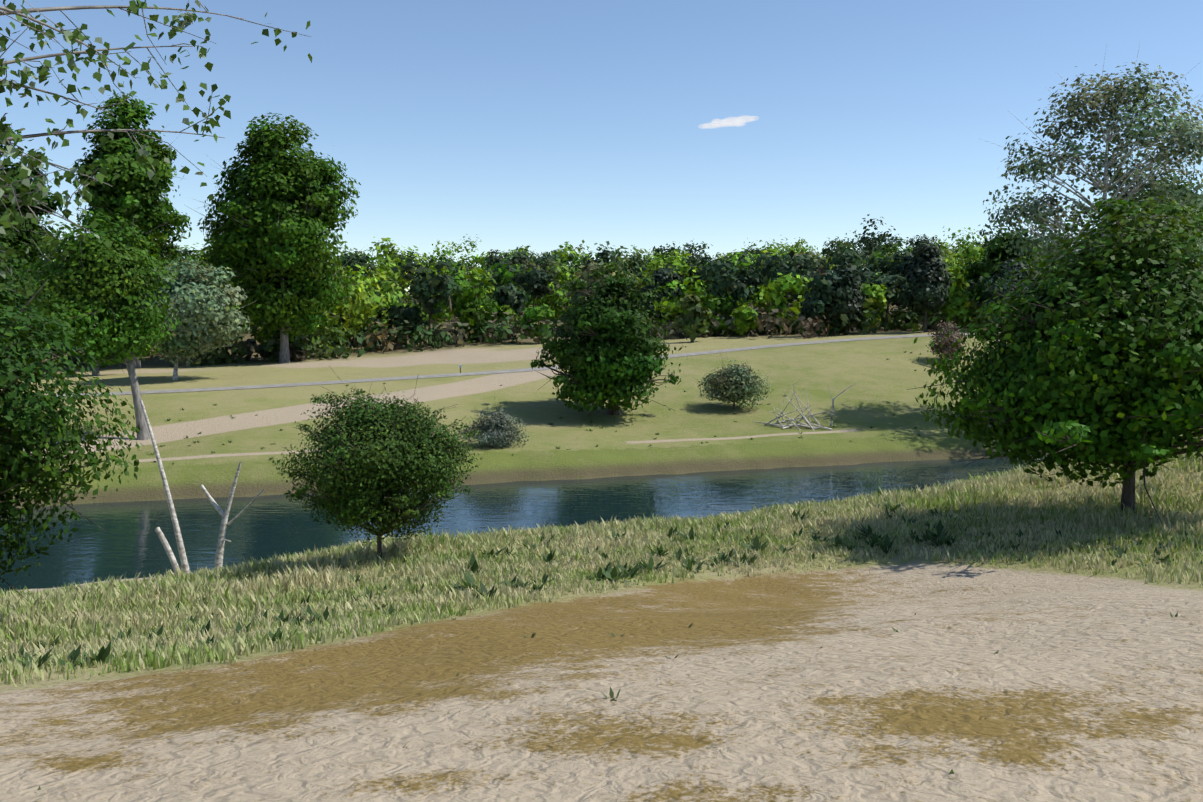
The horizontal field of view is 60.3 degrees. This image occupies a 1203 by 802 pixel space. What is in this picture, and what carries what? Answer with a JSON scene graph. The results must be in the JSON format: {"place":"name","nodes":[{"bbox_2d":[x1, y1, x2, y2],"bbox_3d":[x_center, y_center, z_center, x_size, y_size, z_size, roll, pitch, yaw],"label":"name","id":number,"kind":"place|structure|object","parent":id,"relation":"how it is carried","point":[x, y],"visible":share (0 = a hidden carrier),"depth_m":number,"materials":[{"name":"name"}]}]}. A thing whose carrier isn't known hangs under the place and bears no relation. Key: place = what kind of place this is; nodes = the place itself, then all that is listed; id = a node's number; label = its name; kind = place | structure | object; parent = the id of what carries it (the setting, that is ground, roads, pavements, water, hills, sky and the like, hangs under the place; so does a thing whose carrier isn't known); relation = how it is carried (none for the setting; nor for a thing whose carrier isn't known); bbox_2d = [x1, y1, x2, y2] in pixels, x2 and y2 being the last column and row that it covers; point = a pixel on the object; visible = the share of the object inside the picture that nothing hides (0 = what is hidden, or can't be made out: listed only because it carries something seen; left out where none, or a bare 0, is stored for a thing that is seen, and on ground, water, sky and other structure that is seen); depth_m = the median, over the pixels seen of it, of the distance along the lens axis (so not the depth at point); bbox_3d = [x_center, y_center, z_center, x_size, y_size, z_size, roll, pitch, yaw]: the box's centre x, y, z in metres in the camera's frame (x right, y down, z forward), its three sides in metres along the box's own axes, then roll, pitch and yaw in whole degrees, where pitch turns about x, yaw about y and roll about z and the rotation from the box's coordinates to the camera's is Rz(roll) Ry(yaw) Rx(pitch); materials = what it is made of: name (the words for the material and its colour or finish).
{"place":"outdoors","nodes":[
{"label":"outdoors","id":0,"kind":"place"},
{"bbox_2d":[47,333,974,396],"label":"asphalt path","id":1,"kind":"structure","parent":0,"point":[427,376],"depth_m":94.03,"materials":[{"name":"grey asphalt"}]},
{"bbox_2d":[0,454,1065,591],"bbox_3d":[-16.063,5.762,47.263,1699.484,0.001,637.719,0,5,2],"label":"river","id":2,"kind":"structure","parent":0,"point":[128,543],"depth_m":51.04,"materials":[{"name":"teal liquid"}]},
{"bbox_2d":[0,293,1202,801],"bbox_3d":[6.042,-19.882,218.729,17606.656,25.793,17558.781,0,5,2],"label":"dune terrain","id":3,"kind":"structure","parent":0,"point":[816,683],"depth_m":7.91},
{"bbox_2d":[0,123,64,283],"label":"poplar tree","id":4,"kind":"object","parent":3,"relation":"on","point":[23,235],"visible":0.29,"depth_m":122.50,"materials":[{"name":"green plant"}]},
{"bbox_2d":[9,205,58,280],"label":"tree","id":5,"kind":"object","parent":3,"relation":"on","point":[48,216],"visible":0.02,"depth_m":142.14,"materials":[{"name":"green plant"}]},
{"bbox_2d":[0,236,90,375],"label":"willow tree","id":6,"kind":"object","parent":3,"relation":"on","point":[24,283],"visible":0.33,"depth_m":70.24,"materials":[{"name":"plant"}]},
{"bbox_2d":[0,277,147,623],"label":"oak tree","id":7,"kind":"object","parent":3,"relation":"on","point":[20,411],"visible":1,"depth_m":16.87,"materials":[{"name":"green plant"}]},
{"bbox_2d":[47,261,124,375],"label":"tree","id":8,"kind":"object","parent":3,"relation":"on","point":[96,370],"visible":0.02,"depth_m":101.07,"materials":[{"name":"green plant"}]},
{"bbox_2d":[5,207,190,439],"bbox_3d":[-32.737,-4.684,64.964,12.017,14.956,8.612,-3,6,-35],"label":"tree","id":9,"kind":"object","parent":3,"relation":"on","point":[106,280],"visible":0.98,"depth_m":64.20,"materials":[{"name":"green plant"}]},
{"bbox_2d":[60,86,189,367],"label":"poplar tree","id":10,"kind":"object","parent":3,"relation":"on","point":[145,209],"visible":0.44,"depth_m":110.05,"materials":[{"name":"green plant"}]},
{"bbox_2d":[90,195,194,272],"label":"poplar tree","id":11,"kind":"object","parent":3,"relation":"on","point":[164,230],"visible":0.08,"depth_m":137.23,"materials":[{"name":"green plant"}]},
{"bbox_2d":[0,0,311,296],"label":"tree","id":12,"kind":"object","parent":3,"relation":"on","point":[33,158],"visible":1,"depth_m":7.39,"materials":[{"name":"green plant"}]},
{"bbox_2d":[129,251,256,379],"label":"silver birch tree","id":13,"kind":"object","parent":3,"relation":"on","point":[201,315],"visible":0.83,"depth_m":91.38,"materials":[{"name":"green plant"}]},
{"bbox_2d":[140,400,263,573],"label":"dead branches","id":14,"kind":"object","parent":3,"relation":"on","point":[182,552],"visible":0.96,"depth_m":35.75,"materials":[{"name":"grey wood"}]},
{"bbox_2d":[189,232,253,324],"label":"tree","id":15,"kind":"object","parent":3,"relation":"on","point":[204,255],"visible":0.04,"depth_m":148.20,"materials":[{"name":"green plant"}]},
{"bbox_2d":[192,112,369,362],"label":"poplar tree","id":16,"kind":"object","parent":3,"relation":"on","point":[281,211],"visible":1,"depth_m":115.99,"materials":[{"name":"green plant"}]},
{"bbox_2d":[334,284,388,342],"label":"pine tree","id":17,"kind":"object","parent":3,"relation":"on","point":[380,316],"visible":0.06,"depth_m":144.94,"materials":[{"name":"green plant"}]},
{"bbox_2d":[272,367,481,558],"bbox_3d":[-5.596,1.730,26.225,5.200,5.173,4.817,-3,6,-30],"label":"bush","id":18,"kind":"object","parent":3,"relation":"on","point":[383,462],"visible":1,"depth_m":25.30,"materials":[{"name":"green plant"}]},
{"bbox_2d":[458,397,537,447],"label":"buckthorn bush","id":19,"kind":"object","parent":3,"relation":"on","point":[494,427],"visible":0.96,"depth_m":65.06,"materials":[{"name":"green plant"}]},
{"bbox_2d":[0,435,1202,686],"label":"dune grass tufts","id":20,"kind":"object","parent":3,"relation":"on","point":[76,615],"visible":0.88,"depth_m":22.89,"materials":[{"name":"green plant"}]},
{"bbox_2d":[0,351,1202,792],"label":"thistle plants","id":21,"kind":"object","parent":3,"relation":"on","point":[886,547],"visible":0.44,"depth_m":22.02,"materials":[{"name":"green plant"}]},
{"bbox_2d":[13,214,1202,369],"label":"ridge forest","id":22,"kind":"object","parent":3,"relation":"on","point":[505,292],"visible":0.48,"depth_m":139.31,"materials":[{"name":"green plant"}]},
{"bbox_2d":[530,246,685,421],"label":"oak tree","id":23,"kind":"object","parent":3,"relation":"on","point":[608,349],"visible":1,"depth_m":76.32,"materials":[{"name":"green plant"}]},
{"bbox_2d":[640,267,684,322],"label":"pine tree","id":24,"kind":"object","parent":3,"relation":"on","point":[661,276],"visible":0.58,"depth_m":146.77,"materials":[{"name":"green plant"}]},
{"bbox_2d":[696,354,772,408],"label":"bush","id":25,"kind":"object","parent":3,"relation":"on","point":[736,384],"visible":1,"depth_m":81.43,"materials":[{"name":"green plant"}]},
{"bbox_2d":[753,380,854,430],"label":"branch pile","id":26,"kind":"object","parent":3,"relation":"on","point":[806,424],"visible":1,"depth_m":76.28,"materials":[{"name":"beige plant"}]},
{"bbox_2d":[825,268,866,334],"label":"pine tree","id":27,"kind":"object","parent":3,"relation":"on","point":[853,311],"visible":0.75,"depth_m":126.65,"materials":[{"name":"green plant"}]},
{"bbox_2d":[897,241,953,331],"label":"pine tree","id":28,"kind":"object","parent":3,"relation":"on","point":[925,274],"visible":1,"depth_m":123.70,"materials":[{"name":"green plant"}]},
{"bbox_2d":[926,321,971,361],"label":"brown scrub bush","id":29,"kind":"object","parent":3,"relation":"on","point":[946,342],"visible":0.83,"depth_m":100.36,"materials":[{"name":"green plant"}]},
{"bbox_2d":[959,228,1038,330],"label":"tree","id":30,"kind":"object","parent":3,"relation":"on","point":[996,244],"visible":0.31,"depth_m":124.77,"materials":[{"name":"green plant"}]},
{"bbox_2d":[982,258,1031,320],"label":"pine tree","id":31,"kind":"object","parent":3,"relation":"on","point":[1018,265],"visible":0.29,"depth_m":120.67,"materials":[{"name":"green plant"}]},
{"bbox_2d":[907,192,1202,526],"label":"maple tree","id":32,"kind":"object","parent":3,"relation":"on","point":[1105,370],"visible":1,"depth_m":23.06,"materials":[{"name":"green plant"}]},
{"bbox_2d":[974,42,1202,336],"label":"white poplar tree","id":33,"kind":"object","parent":3,"relation":"on","point":[1179,129],"visible":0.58,"depth_m":76.35,"materials":[{"name":"green plant"}]},
{"bbox_2d":[1078,206,1178,260],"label":"poplar tree","id":34,"kind":"object","parent":3,"relation":"on","point":[1176,235],"depth_m":95.83,"materials":[{"name":"green plant"}]},
{"bbox_2d":[1136,173,1202,276],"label":"poplar tree","id":35,"kind":"object","parent":3,"relation":"on","point":[1200,223],"visible":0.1,"depth_m":111.99,"materials":[{"name":"green plant"}]},
{"bbox_2d":[0,0,1202,292],"label":"sky","id":36,"kind":"structure","parent":0,"point":[542,125],"materials":[{"name":"blue"}]},
{"bbox_2d":[701,116,756,127],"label":"cloud","id":37,"kind":"structure","parent":0,"point":[736,121],"depth_m":2969.88,"materials":[{"name":"white"}]}
]}

